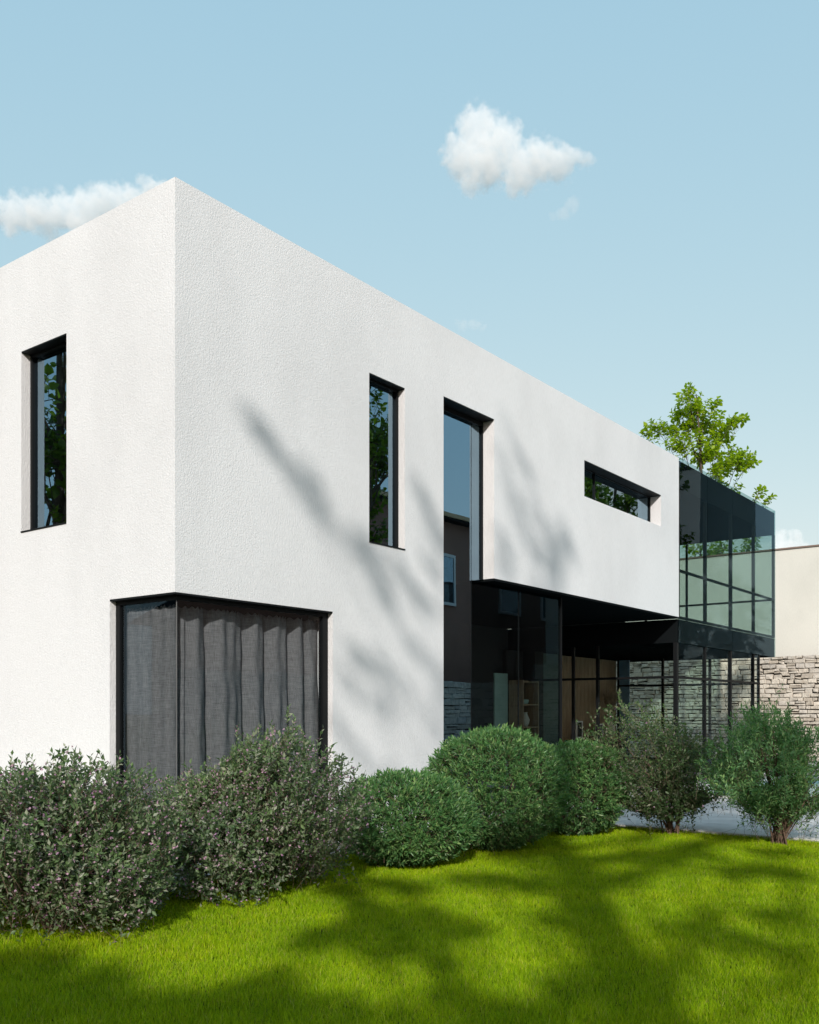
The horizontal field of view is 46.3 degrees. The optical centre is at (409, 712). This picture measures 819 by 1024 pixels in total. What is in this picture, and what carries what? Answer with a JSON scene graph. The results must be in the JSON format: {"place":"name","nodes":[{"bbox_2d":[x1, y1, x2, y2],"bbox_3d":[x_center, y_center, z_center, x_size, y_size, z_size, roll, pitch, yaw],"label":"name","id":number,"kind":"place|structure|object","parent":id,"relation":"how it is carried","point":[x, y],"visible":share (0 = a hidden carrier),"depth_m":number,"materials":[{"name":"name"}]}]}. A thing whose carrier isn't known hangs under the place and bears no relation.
{"place":"outdoors","nodes":[
{"label":"outdoors","id":0,"kind":"place"},
{"bbox_2d":[0,825,818,1023],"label":"lawn","id":1,"kind":"structure","parent":0,"point":[480,1011],"depth_m":6.14,"materials":[{"name":"plant"}]},
{"bbox_2d":[0,743,197,946],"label":"flowering shrub","id":2,"kind":"object","parent":1,"relation":"on","point":[55,865],"visible":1,"depth_m":6.15,"materials":[{"name":"green plant"}]},
{"bbox_2d":[120,703,381,909],"bbox_3d":[-1.298,0.845,7.977,2.045,1.834,2.092,0,0,37],"label":"flowering shrub","id":3,"kind":"object","parent":1,"relation":"on","point":[244,815],"visible":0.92,"depth_m":7.48,"materials":[{"name":"green plant"}]},
{"bbox_2d":[334,766,482,867],"bbox_3d":[-0.034,1.046,9.391,1.509,1.050,1.540,0,0,37],"label":"clipped shrub","id":4,"kind":"object","parent":1,"relation":"on","point":[408,840],"visible":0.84,"depth_m":8.97,"materials":[{"name":"green plant"}]},
{"bbox_2d":[422,722,572,853],"bbox_3d":[0.962,0.835,10.495,1.740,1.468,1.772,0,0,37],"label":"clipped shrub","id":5,"kind":"object","parent":1,"relation":"on","point":[519,823],"visible":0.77,"depth_m":10.01,"materials":[{"name":"green plant"}]},
{"bbox_2d":[517,737,632,835],"bbox_3d":[1.999,0.937,11.771,1.467,1.288,1.407,0,0,37],"label":"clipped shrub","id":6,"kind":"object","parent":1,"relation":"on","point":[590,818],"visible":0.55,"depth_m":11.41,"materials":[{"name":"green plant"}]},
{"bbox_2d":[572,688,782,838],"bbox_3d":[3.278,0.646,11.772,2.647,1.902,1.636,0,0,12],"label":"flowering shrub","id":7,"kind":"object","parent":1,"relation":"on","point":[673,783],"visible":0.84,"depth_m":11.47,"materials":[{"name":"green plant"}]},
{"bbox_2d":[694,675,818,845],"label":"leafy shrub","id":8,"kind":"object","parent":1,"relation":"on","point":[778,802],"visible":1,"depth_m":10.59,"materials":[{"name":"green plant"}]},
{"bbox_2d":[0,0,818,557],"label":"sky","id":9,"kind":"structure","parent":0,"point":[616,202],"materials":[{"name":"blue"}]},
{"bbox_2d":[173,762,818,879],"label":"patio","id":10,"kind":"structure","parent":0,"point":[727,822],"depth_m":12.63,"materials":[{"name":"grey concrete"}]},
{"bbox_2d":[700,775,818,797],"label":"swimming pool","id":11,"kind":"structure","parent":10,"relation":"in","point":[810,791],"depth_m":19.20,"materials":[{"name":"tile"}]},
{"bbox_2d":[630,758,770,768],"bbox_3d":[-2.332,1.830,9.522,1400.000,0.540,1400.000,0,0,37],"label":"ground","id":12,"kind":"structure","parent":0,"point":[654,760],"depth_m":29.27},
{"bbox_2d":[0,177,774,831],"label":"modern house","id":13,"kind":"structure","parent":12,"relation":"on","point":[438,533],"depth_m":11.39,"materials":[{"name":"white paint"}]},
{"bbox_2d":[20,334,65,532],"bbox_3d":[-4.124,-3.160,10.991,0.906,2.116,0.202,0,0,37],"label":"window","id":14,"kind":"structure","parent":13,"relation":"in","point":[47,359],"depth_m":11.12,"materials":[{"name":"black glass"}]},
{"bbox_2d":[110,592,332,831],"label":"corner window","id":15,"kind":"structure","parent":13,"relation":"in","point":[121,603],"depth_m":10.22,"materials":[{"name":"black metal"}]},
{"bbox_2d":[125,604,318,840],"bbox_3d":[-2.054,0.143,10.872,0.938,2.514,2.178,0,0,37],"label":"curtain","id":16,"kind":"object","parent":13,"relation":"hanging from","point":[248,673],"visible":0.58,"depth_m":10.22,"materials":[{"name":"grey fabric"}]},
{"bbox_2d":[369,373,404,549],"bbox_3d":[-0.349,-3.180,12.278,0.192,2.116,0.726,0,0,37],"label":"window","id":17,"kind":"structure","parent":13,"relation":"in","point":[383,394],"depth_m":12.37,"materials":[{"name":"black glass"}]},
{"bbox_2d":[444,397,493,783],"bbox_3d":[0.762,-1.449,13.821,0.258,5.838,1.301,0,0,37],"label":"window","id":18,"kind":"structure","parent":13,"relation":"in","point":[463,426],"depth_m":13.94,"materials":[{"name":"black glass"}]},
{"bbox_2d":[471,580,561,809],"bbox_3d":[1.447,-0.247,14.882,0.090,3.433,3.750,0,0,37],"label":"window","id":19,"kind":"structure","parent":13,"relation":"in","point":[559,599],"depth_m":16.34,"materials":[{"name":"black metal"}]},
{"bbox_2d":[509,680,538,773],"bbox_3d":[2.678,0.360,22.412,0.385,2.220,0.740,0,0,37],"label":"shelf unit","id":20,"kind":"object","parent":13,"relation":"on","point":[528,690],"visible":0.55,"depth_m":22.22,"materials":[{"name":"brown wood"}]},
{"bbox_2d":[524,712,529,725],"bbox_3d":[2.718,0.160,22.445,0.200,0.330,0.200,0,0,37],"label":"vase","id":21,"kind":"object","parent":20,"relation":"on","point":[526,720],"visible":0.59,"depth_m":22.38,"materials":[{"name":"white paint"}]},
{"bbox_2d":[565,736,623,758],"bbox_3d":[4.940,1.065,25.278,0.520,0.810,2.580,0,0,37],"label":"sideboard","id":22,"kind":"object","parent":13,"relation":"on","point":[569,739],"visible":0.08,"depth_m":25.35,"materials":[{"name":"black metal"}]},
{"bbox_2d":[576,721,582,737],"bbox_3d":[4.340,0.438,24.478,0.030,0.440,0.340,0,0,37],"label":"picture frame","id":23,"kind":"object","parent":22,"relation":"on","point":[579,733],"visible":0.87,"depth_m":24.48,"materials":[{"name":"white paint"}]},
{"bbox_2d":[595,724,602,736],"bbox_3d":[5.035,0.478,25.394,0.030,0.360,0.420,0,0,37],"label":"picture frame","id":24,"kind":"object","parent":22,"relation":"on","point":[601,725],"visible":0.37,"depth_m":25.47,"materials":[{"name":"white paint"}]},
{"bbox_2d":[602,688,617,736],"bbox_3d":[5.474,-0.018,25.939,0.434,1.356,0.719,0,0,37],"label":"pampas vase","id":25,"kind":"object","parent":22,"relation":"on","point":[607,701],"visible":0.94,"depth_m":25.83,"materials":[{"name":"beige ceramic"}]},
{"bbox_2d":[584,460,660,521],"bbox_3d":[3.932,-4.066,18.030,0.288,0.625,3.366,0,0,37],"label":"window","id":26,"kind":"structure","parent":13,"relation":"in","point":[603,486],"depth_m":18.14,"materials":[{"name":"black glass"}]},
{"bbox_2d":[640,382,777,556],"bbox_3d":[11.049,-5.377,35.598,5.397,13.761,3.030,0,0,5],"label":"broadleaf tree","id":27,"kind":"object","parent":12,"relation":"on","point":[709,452],"visible":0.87,"depth_m":35.56,"materials":[{"name":"green plant"}]},
{"bbox_2d":[616,544,818,661],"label":"beige house","id":28,"kind":"structure","parent":12,"relation":"on","point":[797,601],"depth_m":29.96,"materials":[{"name":"paint"}]},
{"bbox_2d":[616,655,818,762],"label":"stone wall","id":29,"kind":"structure","parent":12,"relation":"on","point":[800,686],"depth_m":30.28,"materials":[{"name":"beige stone"}]}
]}

